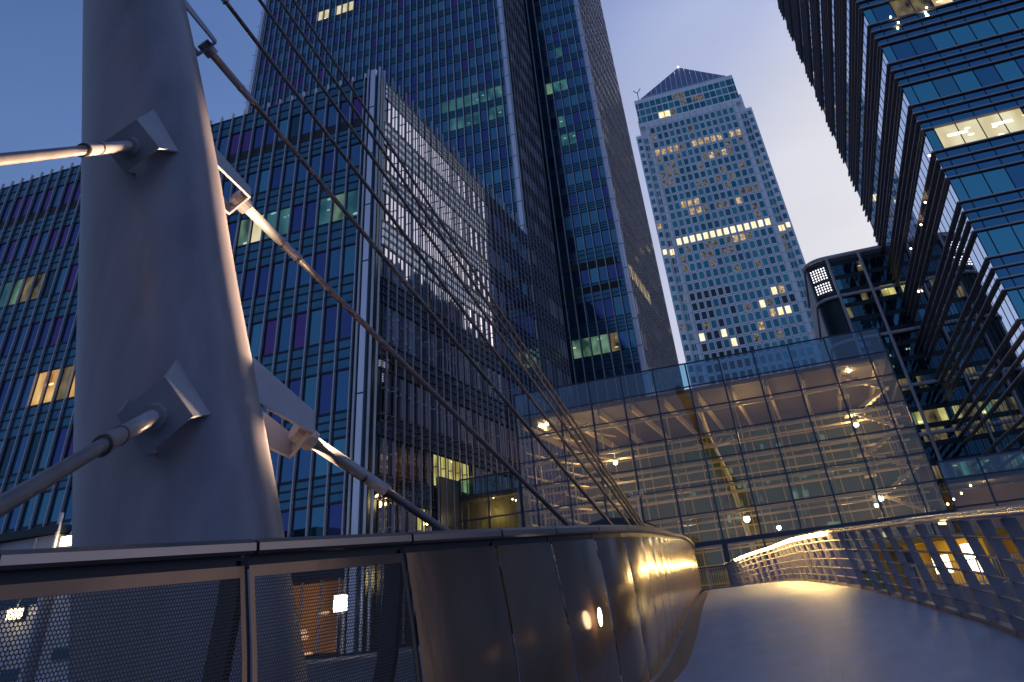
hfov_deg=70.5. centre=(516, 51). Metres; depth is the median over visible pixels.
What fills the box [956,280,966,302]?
window
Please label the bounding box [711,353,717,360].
window
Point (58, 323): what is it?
window
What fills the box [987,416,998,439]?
window
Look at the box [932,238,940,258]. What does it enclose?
window
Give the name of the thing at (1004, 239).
window
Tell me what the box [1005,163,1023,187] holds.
window
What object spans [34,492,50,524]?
window
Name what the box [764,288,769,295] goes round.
window
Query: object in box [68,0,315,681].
mast
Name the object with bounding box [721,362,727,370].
window
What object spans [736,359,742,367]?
window
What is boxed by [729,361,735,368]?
window
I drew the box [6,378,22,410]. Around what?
window
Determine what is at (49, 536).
white building
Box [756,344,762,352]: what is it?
window
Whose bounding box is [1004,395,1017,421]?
window
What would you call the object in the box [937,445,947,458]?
window
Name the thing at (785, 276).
window
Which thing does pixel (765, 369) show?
window
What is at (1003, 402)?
window
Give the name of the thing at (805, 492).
lit window
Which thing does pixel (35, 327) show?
window
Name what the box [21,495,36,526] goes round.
window
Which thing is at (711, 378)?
window
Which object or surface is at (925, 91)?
window
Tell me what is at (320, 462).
window
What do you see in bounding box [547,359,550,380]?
window
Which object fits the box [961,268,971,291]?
window
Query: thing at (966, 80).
window
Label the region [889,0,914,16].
window
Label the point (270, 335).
window
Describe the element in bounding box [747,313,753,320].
window
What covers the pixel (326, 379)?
window
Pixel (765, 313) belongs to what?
window
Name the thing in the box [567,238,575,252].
window
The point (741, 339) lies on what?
window
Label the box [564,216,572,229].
window
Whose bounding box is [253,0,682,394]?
window
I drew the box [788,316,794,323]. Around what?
window
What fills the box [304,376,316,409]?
window
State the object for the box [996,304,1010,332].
window
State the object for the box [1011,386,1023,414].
window
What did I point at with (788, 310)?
window
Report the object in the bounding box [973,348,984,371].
window
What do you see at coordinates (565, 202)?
window
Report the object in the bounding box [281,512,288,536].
window
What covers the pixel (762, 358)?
window
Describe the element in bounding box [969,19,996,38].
window
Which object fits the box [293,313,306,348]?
window
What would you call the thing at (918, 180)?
window
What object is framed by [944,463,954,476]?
window
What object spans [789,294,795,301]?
window
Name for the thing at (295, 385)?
window
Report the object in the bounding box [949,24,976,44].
window
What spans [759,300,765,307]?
window
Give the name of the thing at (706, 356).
window
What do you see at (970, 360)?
window
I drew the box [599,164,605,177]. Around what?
window
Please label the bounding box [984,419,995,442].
window
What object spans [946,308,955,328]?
window
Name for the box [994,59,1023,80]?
window
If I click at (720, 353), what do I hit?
window
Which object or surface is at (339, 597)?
lantern
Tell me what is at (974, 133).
window
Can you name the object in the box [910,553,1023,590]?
fence
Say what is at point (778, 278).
window
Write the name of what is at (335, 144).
stay cable
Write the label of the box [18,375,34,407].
window
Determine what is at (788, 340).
window
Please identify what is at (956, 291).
window
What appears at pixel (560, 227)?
window
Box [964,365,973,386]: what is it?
window
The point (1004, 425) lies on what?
window
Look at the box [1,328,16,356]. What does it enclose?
window
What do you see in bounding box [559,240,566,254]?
window
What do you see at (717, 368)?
window
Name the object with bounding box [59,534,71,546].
wall lamp
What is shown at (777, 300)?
window
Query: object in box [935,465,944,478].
window
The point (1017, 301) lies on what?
window
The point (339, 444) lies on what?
window
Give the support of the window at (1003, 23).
in the finned office tower at (921, 103)
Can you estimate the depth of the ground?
32.92 m
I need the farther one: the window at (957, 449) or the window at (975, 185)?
the window at (957, 449)
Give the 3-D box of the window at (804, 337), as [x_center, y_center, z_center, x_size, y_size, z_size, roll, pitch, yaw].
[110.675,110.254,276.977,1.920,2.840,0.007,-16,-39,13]
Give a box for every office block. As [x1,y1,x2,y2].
[0,66,567,659]
[803,245,980,510]
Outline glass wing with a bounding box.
[936,449,1023,532]
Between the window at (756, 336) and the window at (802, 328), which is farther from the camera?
the window at (756, 336)
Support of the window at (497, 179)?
in the glass tower at (519, 102)
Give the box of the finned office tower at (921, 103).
[777,0,1023,486]
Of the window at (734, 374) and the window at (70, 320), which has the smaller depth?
the window at (70, 320)
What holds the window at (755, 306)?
in the skyscraper
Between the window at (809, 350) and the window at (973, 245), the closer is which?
the window at (973, 245)
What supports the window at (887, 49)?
in the finned office tower at (921, 103)
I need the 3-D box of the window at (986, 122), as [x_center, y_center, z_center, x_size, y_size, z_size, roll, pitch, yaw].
[37.918,5.990,57.645,1.540,1.960,0.001,-17,-39,13]
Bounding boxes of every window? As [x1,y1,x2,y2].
[0,96,556,564]
[0,438,15,475]
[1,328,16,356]
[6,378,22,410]
[7,505,20,528]
[10,435,28,473]
[13,326,27,353]
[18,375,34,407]
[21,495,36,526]
[23,433,41,471]
[25,323,39,350]
[31,372,46,405]
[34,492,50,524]
[37,320,51,347]
[37,430,54,468]
[43,369,59,402]
[49,317,63,344]
[49,489,64,521]
[50,427,67,465]
[56,366,72,399]
[61,314,75,341]
[63,488,71,519]
[65,426,73,457]
[69,377,74,396]
[250,323,262,357]
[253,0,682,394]
[263,319,276,354]
[270,451,277,480]
[271,383,284,421]
[278,316,291,351]
[280,456,293,482]
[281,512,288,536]
[289,379,300,397]
[292,509,306,536]
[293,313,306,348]
[297,447,310,479]
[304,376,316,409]
[309,309,321,344]
[310,506,324,535]
[314,441,328,476]
[319,373,332,414]
[324,306,336,341]
[328,503,342,535]
[331,438,345,473]
[335,370,348,410]
[340,302,352,337]
[477,173,482,186]
[485,171,491,185]
[494,169,500,183]
[495,191,502,205]
[502,167,509,181]
[504,189,511,204]
[543,356,546,377]
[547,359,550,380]
[553,197,560,210]
[556,218,563,231]
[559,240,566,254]
[561,194,568,208]
[563,274,571,288]
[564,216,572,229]
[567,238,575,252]
[568,306,576,324]
[570,193,577,206]
[572,272,580,286]
[572,340,581,358]
[573,214,580,227]
[575,170,582,183]
[576,236,584,250]
[577,304,585,322]
[577,374,586,394]
[578,191,585,204]
[581,212,589,225]
[581,270,589,284]
[581,338,590,356]
[583,168,590,181]
[584,234,592,248]
[586,189,593,202]
[586,302,594,320]
[586,372,595,391]
[589,210,597,223]
[590,268,598,282]
[591,166,598,179]
[591,336,600,354]
[593,232,601,246]
[594,186,602,200]
[595,145,600,157]
[595,300,604,318]
[596,370,605,390]
[598,207,606,221]
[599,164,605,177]
[599,266,607,280]
[600,334,609,352]
[602,230,610,244]
[603,185,608,197]
[604,298,613,317]
[605,368,615,388]
[606,206,613,219]
[608,264,616,278]
[609,332,619,351]
[610,228,616,242]
[613,296,622,315]
[615,367,625,386]
[617,262,623,276]
[619,330,629,349]
[622,295,631,313]
[625,365,635,385]
[629,329,636,347]
[635,78,824,387]
[635,363,644,383]
[690,434,919,572]
[704,354,709,361]
[707,365,712,372]
[709,342,714,349]
[709,376,715,383]
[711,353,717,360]
[714,363,719,371]
[716,341,722,348]
[717,375,722,382]
[719,351,724,359]
[721,329,726,336]
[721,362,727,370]
[723,339,729,347]
[724,373,730,381]
[726,350,732,357]
[728,327,734,334]
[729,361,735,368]
[731,338,736,345]
[732,372,738,379]
[734,349,739,356]
[735,326,741,333]
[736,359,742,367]
[738,336,744,344]
[739,370,745,378]
[740,314,745,321]
[741,347,747,354]
[743,324,749,332]
[744,358,750,365]
[746,335,751,342]
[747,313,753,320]
[747,369,753,377]
[750,323,756,330]
[752,301,757,308]
[753,334,759,341]
[755,311,760,318]
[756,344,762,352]
[758,322,764,329]
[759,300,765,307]
[759,355,765,363]
[761,332,767,339]
[762,310,768,317]
[762,366,769,374]
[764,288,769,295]
[764,343,770,350]
[765,320,771,327]
[767,298,772,305]
[767,354,773,361]
[768,331,774,338]
[770,308,776,315]
[770,365,776,372]
[771,287,777,294]
[771,341,778,349]
[773,319,779,326]
[774,297,780,304]
[775,275,781,282]
[775,352,781,360]
[776,329,782,337]
[777,307,783,314]
[778,285,784,292]
[778,363,784,371]
[779,340,785,347]
[780,317,786,324]
[781,295,787,302]
[783,0,1023,481]
[783,274,788,280]
[783,351,789,358]
[784,328,790,335]
[785,305,791,312]
[786,284,792,290]
[786,362,792,370]
[787,338,793,346]
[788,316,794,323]
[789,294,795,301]
[790,349,797,357]
[791,326,798,334]
[792,304,798,311]
[794,360,800,368]
[795,337,801,344]
[796,314,802,321]
[798,348,805,356]
[799,325,805,332]
[802,336,809,343]
[802,359,808,367]
[806,346,812,354]
[809,358,816,365]
[831,256,955,459]
[871,3,895,21]
[882,45,896,61]
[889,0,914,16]
[891,40,916,59]
[900,95,907,116]
[902,85,918,103]
[910,0,933,10]
[910,35,935,54]
[912,80,939,101]
[916,174,923,192]
[917,165,925,185]
[918,156,926,177]
[920,148,928,170]
[921,139,930,160]
[923,133,932,152]
[925,129,942,149]
[929,29,955,49]
[932,75,959,96]
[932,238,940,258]
[932,466,938,478]
[934,232,942,253]
[935,124,964,147]
[935,226,944,247]
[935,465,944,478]
[937,218,946,240]
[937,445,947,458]
[939,211,948,233]
[941,203,950,226]
[943,195,953,218]
[944,444,955,457]
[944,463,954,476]
[945,187,955,210]
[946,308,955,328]
[947,180,958,202]
[948,303,957,324]
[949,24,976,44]
[949,178,968,200]
[950,298,959,319]
[951,462,962,475]
[952,70,980,91]
[952,292,962,313]
[952,443,963,455]
[954,287,964,308]
[956,119,986,142]
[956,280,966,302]
[959,274,969,297]
[959,461,971,474]
[960,172,991,197]
[960,372,969,393]
[960,442,967,454]
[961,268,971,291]
[962,368,971,389]
[963,261,974,285]
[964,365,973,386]
[966,254,977,279]
[966,360,976,382]
[967,461,974,473]
[968,246,980,272]
[968,356,978,379]
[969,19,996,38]
[971,239,983,265]
[971,352,981,374]
[973,64,1002,86]
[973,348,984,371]
[974,233,986,258]
[975,343,987,366]
[975,430,984,452]
[977,114,1008,137]
[977,231,997,255]
[977,428,987,449]
[978,338,989,362]
[979,425,989,447]
[981,333,993,357]
[982,167,1015,192]
[982,422,992,444]
[984,328,996,352]
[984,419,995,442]
[986,322,999,348]
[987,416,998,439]
[988,226,1022,253]
[989,13,1017,33]
[989,412,1001,436]
[990,316,1002,343]
[992,409,1004,434]
[993,310,1006,337]
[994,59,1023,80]
[995,406,1007,431]
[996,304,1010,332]
[998,402,1010,428]
[999,108,1023,132]
[999,297,1014,326]
[1001,398,1014,424]
[1003,292,1017,320]
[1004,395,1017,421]
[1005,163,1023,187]
[1007,289,1023,317]
[1008,390,1021,417]
[1009,9,1023,28]
[1011,223,1023,247]
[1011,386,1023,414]
[1015,382,1023,403]
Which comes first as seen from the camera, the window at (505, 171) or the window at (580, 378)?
the window at (580, 378)
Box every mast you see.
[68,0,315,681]
[629,490,656,617]
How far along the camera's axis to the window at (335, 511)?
40.74 m
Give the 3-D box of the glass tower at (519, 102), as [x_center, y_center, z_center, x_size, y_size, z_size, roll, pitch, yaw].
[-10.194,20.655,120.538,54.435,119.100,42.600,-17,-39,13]
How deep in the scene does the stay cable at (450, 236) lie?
25.03 m
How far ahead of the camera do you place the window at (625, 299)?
89.90 m
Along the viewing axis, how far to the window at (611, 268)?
92.85 m
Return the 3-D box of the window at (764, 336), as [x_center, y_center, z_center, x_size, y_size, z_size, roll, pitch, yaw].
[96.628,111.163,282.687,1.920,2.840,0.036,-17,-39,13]
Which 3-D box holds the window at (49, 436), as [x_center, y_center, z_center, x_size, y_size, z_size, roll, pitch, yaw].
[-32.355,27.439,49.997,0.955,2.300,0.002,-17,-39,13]
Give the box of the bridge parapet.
[0,525,701,681]
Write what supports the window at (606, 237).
in the glass tower at (519, 102)
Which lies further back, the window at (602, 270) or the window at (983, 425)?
the window at (602, 270)
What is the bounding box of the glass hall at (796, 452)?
[513,327,957,606]
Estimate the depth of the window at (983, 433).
68.98 m
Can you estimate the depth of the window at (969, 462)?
78.00 m
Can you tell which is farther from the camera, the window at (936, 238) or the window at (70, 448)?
the window at (936, 238)
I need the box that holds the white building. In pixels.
[0,512,71,681]
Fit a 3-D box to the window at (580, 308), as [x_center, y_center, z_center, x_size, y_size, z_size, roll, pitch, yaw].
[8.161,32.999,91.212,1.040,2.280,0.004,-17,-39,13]
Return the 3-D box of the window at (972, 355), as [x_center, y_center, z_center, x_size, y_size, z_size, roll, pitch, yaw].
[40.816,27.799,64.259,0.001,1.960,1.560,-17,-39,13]
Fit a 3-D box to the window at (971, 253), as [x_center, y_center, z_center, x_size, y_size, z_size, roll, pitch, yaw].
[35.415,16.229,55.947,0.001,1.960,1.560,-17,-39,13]
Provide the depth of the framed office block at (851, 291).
88.75 m
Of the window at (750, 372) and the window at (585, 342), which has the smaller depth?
the window at (585, 342)
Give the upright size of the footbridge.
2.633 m
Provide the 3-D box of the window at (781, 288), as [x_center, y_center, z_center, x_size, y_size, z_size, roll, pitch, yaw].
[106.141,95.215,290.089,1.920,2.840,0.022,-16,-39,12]
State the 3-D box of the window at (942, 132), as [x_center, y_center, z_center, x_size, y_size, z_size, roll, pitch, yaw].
[34.889,6.893,58.357,1.540,1.960,0.005,-16,-39,13]
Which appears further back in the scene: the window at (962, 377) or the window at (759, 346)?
the window at (759, 346)
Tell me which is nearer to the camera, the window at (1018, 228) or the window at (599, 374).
the window at (1018, 228)
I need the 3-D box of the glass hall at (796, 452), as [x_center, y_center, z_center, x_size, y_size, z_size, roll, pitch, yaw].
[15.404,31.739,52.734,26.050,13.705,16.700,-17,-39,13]
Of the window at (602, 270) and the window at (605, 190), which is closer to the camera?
the window at (602, 270)
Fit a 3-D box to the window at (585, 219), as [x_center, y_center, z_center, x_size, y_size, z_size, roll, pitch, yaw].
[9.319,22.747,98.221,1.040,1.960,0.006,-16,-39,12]
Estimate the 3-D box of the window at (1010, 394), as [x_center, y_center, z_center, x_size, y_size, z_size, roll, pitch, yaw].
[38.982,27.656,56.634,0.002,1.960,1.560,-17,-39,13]
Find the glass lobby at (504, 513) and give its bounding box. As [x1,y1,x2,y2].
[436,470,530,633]
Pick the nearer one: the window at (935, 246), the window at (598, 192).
the window at (935, 246)
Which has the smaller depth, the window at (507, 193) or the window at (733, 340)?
the window at (507, 193)
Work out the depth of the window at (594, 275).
93.37 m
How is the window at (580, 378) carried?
in the glass tower at (519, 102)
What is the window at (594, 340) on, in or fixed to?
in the glass tower at (519, 102)
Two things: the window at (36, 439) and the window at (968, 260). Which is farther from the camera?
the window at (968, 260)
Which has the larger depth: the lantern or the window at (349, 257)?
the window at (349, 257)
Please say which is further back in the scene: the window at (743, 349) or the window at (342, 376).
the window at (743, 349)
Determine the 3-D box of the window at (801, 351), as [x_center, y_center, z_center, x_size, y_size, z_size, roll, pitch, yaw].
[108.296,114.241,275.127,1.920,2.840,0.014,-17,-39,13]
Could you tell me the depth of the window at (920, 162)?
62.79 m
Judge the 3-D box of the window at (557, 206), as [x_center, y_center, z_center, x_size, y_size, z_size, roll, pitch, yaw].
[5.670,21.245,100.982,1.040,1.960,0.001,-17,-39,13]
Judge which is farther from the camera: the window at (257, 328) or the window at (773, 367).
the window at (773, 367)
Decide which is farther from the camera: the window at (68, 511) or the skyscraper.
the skyscraper
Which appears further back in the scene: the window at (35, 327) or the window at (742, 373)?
the window at (742, 373)
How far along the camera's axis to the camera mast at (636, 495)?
37.97 m
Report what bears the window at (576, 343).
in the glass tower at (519, 102)
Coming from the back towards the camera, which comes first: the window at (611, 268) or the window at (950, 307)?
the window at (611, 268)
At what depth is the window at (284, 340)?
48.57 m
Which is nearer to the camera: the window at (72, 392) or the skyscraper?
the window at (72, 392)
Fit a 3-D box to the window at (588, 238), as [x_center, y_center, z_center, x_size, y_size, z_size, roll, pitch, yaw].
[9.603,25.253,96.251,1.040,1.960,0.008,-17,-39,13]
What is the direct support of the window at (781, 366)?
in the skyscraper
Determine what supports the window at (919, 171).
in the finned office tower at (921, 103)
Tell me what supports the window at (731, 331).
in the skyscraper
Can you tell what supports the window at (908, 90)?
in the finned office tower at (921, 103)
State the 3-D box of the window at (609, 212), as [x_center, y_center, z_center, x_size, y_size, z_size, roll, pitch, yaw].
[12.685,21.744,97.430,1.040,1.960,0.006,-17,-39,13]
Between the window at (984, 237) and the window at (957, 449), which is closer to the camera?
the window at (984, 237)
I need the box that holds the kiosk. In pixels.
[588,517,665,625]
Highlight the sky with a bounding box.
[0,0,876,389]
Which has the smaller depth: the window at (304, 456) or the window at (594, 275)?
the window at (304, 456)
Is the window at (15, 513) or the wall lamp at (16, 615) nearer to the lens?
the wall lamp at (16, 615)
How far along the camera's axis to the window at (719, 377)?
279.91 m
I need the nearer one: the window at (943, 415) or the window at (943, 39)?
the window at (943, 39)
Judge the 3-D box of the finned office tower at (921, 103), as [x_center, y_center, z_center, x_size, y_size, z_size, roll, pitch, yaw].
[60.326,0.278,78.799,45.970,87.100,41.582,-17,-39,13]
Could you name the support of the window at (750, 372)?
in the skyscraper
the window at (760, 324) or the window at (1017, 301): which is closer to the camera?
the window at (1017, 301)
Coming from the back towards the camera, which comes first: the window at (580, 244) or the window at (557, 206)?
the window at (557, 206)
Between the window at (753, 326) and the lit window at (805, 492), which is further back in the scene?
the window at (753, 326)
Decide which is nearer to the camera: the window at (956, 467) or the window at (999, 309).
the window at (999, 309)
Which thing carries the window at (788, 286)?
in the skyscraper
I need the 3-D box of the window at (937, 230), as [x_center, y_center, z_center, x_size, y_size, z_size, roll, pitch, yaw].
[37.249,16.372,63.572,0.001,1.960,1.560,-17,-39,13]
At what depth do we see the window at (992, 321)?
55.78 m
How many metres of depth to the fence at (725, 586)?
40.28 m
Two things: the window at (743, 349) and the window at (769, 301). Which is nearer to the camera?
the window at (743, 349)
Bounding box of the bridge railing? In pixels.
[723,503,1023,637]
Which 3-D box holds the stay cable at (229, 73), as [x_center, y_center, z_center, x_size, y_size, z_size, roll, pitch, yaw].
[-0.609,7.794,17.155,0.230,9.120,18.421,-25,-42,22]
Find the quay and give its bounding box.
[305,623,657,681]
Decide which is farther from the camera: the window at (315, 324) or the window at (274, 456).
the window at (315, 324)
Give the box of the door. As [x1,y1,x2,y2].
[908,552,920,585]
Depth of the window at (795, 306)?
284.50 m
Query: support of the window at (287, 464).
in the office block at (378, 408)
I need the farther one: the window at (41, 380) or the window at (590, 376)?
the window at (590, 376)
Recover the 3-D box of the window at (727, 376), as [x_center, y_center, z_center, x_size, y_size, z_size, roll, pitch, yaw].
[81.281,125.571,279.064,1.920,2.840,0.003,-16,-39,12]
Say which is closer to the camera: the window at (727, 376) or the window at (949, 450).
the window at (949, 450)
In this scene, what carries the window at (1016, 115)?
in the finned office tower at (921, 103)
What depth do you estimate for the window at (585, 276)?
93.64 m
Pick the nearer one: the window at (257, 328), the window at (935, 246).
the window at (257, 328)
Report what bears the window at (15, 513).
in the office block at (378, 408)
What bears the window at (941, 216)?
in the finned office tower at (921, 103)
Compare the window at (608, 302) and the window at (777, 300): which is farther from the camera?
the window at (777, 300)
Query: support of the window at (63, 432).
in the office block at (378, 408)
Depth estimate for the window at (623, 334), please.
87.62 m
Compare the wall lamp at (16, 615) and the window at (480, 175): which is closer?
the wall lamp at (16, 615)
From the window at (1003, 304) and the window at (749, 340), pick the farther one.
the window at (749, 340)
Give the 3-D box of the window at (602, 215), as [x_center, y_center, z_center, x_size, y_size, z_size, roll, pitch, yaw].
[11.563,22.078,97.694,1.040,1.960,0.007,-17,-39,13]
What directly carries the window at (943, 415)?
in the framed office block at (851, 291)
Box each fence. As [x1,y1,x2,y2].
[699,565,740,590]
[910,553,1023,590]
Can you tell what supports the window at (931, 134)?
in the finned office tower at (921, 103)
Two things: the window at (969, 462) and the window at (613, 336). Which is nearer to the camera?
the window at (969, 462)
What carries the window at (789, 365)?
in the skyscraper
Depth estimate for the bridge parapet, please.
5.08 m
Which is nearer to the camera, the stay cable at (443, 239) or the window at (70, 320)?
the stay cable at (443, 239)
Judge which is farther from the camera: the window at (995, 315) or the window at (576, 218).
the window at (576, 218)
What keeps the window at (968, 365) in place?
in the finned office tower at (921, 103)
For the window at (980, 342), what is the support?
in the finned office tower at (921, 103)
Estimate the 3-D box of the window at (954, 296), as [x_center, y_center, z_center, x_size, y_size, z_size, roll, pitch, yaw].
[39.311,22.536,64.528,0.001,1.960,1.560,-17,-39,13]
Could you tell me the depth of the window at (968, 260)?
57.27 m
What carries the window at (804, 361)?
in the skyscraper
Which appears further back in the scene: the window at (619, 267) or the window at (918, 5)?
the window at (619, 267)
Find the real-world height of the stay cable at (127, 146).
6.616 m
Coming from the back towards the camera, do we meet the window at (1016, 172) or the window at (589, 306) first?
the window at (589, 306)
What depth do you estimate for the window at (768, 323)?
284.53 m
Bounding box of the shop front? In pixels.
[873,525,1023,591]
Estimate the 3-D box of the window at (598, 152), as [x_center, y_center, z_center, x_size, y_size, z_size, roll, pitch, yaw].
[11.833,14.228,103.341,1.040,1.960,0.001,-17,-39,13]
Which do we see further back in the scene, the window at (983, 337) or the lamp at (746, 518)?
the window at (983, 337)
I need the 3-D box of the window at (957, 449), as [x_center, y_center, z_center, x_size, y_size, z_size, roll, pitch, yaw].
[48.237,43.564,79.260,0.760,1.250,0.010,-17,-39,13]
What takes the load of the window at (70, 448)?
in the office block at (378, 408)
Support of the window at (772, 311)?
in the skyscraper
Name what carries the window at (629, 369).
in the glass tower at (519, 102)
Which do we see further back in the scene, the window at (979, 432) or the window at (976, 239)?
the window at (979, 432)
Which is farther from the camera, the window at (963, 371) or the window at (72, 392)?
the window at (963, 371)
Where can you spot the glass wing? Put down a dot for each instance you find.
(988, 496)
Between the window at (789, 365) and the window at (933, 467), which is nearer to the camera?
the window at (933, 467)
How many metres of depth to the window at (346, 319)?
47.44 m
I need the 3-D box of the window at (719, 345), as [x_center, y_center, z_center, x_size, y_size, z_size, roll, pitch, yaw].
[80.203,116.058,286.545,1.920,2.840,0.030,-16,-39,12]
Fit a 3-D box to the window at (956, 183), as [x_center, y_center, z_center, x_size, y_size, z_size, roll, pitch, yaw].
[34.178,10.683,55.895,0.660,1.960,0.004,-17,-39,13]
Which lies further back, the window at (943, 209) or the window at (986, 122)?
the window at (943, 209)
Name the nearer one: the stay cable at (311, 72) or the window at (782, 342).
the stay cable at (311, 72)
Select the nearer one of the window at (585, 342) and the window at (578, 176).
the window at (585, 342)
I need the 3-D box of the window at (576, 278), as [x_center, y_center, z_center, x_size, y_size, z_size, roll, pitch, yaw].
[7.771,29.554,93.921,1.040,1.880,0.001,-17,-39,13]
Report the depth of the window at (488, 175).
92.96 m
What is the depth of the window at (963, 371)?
69.25 m
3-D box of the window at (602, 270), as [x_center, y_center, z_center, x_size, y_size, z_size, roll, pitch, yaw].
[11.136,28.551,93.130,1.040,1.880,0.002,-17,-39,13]
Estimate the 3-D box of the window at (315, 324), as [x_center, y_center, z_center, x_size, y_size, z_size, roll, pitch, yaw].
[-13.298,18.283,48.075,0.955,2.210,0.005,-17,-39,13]
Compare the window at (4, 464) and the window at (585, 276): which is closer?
the window at (4, 464)
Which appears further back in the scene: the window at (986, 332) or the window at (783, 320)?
the window at (783, 320)
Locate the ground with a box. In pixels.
[406,581,1023,647]
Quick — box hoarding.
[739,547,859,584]
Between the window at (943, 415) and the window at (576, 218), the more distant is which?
the window at (576, 218)
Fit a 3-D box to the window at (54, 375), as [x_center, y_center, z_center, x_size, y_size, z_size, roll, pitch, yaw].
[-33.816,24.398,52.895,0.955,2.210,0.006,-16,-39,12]
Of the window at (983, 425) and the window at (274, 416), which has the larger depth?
the window at (983, 425)
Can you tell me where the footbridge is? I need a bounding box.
[621,579,1023,681]
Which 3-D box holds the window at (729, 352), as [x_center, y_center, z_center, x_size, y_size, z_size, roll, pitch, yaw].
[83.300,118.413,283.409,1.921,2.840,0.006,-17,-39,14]
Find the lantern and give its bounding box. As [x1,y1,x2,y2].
[333,594,347,657]
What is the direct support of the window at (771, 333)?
in the skyscraper
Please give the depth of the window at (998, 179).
55.31 m
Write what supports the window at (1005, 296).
in the finned office tower at (921, 103)
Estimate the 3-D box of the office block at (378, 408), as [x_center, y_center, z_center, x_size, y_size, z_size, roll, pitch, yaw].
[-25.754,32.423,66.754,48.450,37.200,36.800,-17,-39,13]
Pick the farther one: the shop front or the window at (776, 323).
the window at (776, 323)
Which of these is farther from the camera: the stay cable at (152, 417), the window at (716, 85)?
the window at (716, 85)
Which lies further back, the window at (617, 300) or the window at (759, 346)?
the window at (759, 346)
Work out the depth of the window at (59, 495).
47.28 m
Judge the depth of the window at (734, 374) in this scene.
278.58 m
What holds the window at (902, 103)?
in the finned office tower at (921, 103)
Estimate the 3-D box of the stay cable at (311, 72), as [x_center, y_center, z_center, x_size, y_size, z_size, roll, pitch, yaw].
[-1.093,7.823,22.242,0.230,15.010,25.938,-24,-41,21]
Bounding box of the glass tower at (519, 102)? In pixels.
[245,0,683,623]
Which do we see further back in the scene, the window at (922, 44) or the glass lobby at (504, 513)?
the window at (922, 44)
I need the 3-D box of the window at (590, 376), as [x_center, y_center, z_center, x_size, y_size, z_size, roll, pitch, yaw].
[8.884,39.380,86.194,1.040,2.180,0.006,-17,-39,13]
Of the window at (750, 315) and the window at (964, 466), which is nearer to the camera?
the window at (964, 466)
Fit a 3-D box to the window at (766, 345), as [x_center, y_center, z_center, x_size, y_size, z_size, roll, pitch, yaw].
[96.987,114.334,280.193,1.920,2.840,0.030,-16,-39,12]
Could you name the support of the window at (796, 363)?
in the skyscraper
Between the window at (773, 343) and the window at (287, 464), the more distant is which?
the window at (773, 343)
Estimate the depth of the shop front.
39.11 m
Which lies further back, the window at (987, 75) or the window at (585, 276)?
the window at (585, 276)
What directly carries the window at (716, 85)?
in the skyscraper
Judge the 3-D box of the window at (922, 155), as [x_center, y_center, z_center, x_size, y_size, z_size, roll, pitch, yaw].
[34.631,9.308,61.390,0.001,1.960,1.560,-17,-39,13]
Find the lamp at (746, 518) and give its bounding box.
[743,506,749,522]
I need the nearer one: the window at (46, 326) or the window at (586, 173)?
the window at (46, 326)
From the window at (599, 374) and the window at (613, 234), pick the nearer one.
the window at (599, 374)
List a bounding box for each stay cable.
[0,137,140,165]
[0,402,167,517]
[197,39,660,582]
[221,0,676,582]
[228,190,666,619]
[258,0,679,581]
[278,0,686,590]
[288,425,617,649]
[292,0,678,576]
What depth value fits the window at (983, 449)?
71.43 m
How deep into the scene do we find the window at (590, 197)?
99.92 m
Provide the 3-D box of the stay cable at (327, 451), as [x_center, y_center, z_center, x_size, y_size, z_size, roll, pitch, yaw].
[-0.455,6.616,9.567,5.896,2.762,0.230,28,-49,-36]
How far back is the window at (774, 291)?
290.74 m
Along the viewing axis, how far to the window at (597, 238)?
95.97 m
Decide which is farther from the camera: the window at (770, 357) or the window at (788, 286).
the window at (788, 286)
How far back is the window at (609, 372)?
85.60 m
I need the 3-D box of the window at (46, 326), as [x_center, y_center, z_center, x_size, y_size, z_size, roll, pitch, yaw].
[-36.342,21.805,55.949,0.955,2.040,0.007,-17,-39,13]
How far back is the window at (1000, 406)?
60.40 m
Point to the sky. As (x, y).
(749, 41)
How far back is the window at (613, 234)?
95.50 m
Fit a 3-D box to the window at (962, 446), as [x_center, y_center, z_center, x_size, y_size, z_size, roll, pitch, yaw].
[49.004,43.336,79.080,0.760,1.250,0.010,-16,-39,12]
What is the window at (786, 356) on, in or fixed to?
in the skyscraper
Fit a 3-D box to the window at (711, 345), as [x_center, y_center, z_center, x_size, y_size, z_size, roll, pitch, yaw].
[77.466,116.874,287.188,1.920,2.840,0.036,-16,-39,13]
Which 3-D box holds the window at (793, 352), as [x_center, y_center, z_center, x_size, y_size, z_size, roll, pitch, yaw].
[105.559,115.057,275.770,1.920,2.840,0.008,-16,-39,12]
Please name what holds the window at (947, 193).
in the finned office tower at (921, 103)
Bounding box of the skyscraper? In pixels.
[633,66,825,387]
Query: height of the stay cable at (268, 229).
5.896 m
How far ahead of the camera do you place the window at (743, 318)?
288.94 m
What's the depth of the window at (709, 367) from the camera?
282.83 m
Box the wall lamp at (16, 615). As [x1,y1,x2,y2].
[5,606,27,620]
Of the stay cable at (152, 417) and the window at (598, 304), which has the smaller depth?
the stay cable at (152, 417)
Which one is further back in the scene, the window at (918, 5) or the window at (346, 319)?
the window at (918, 5)

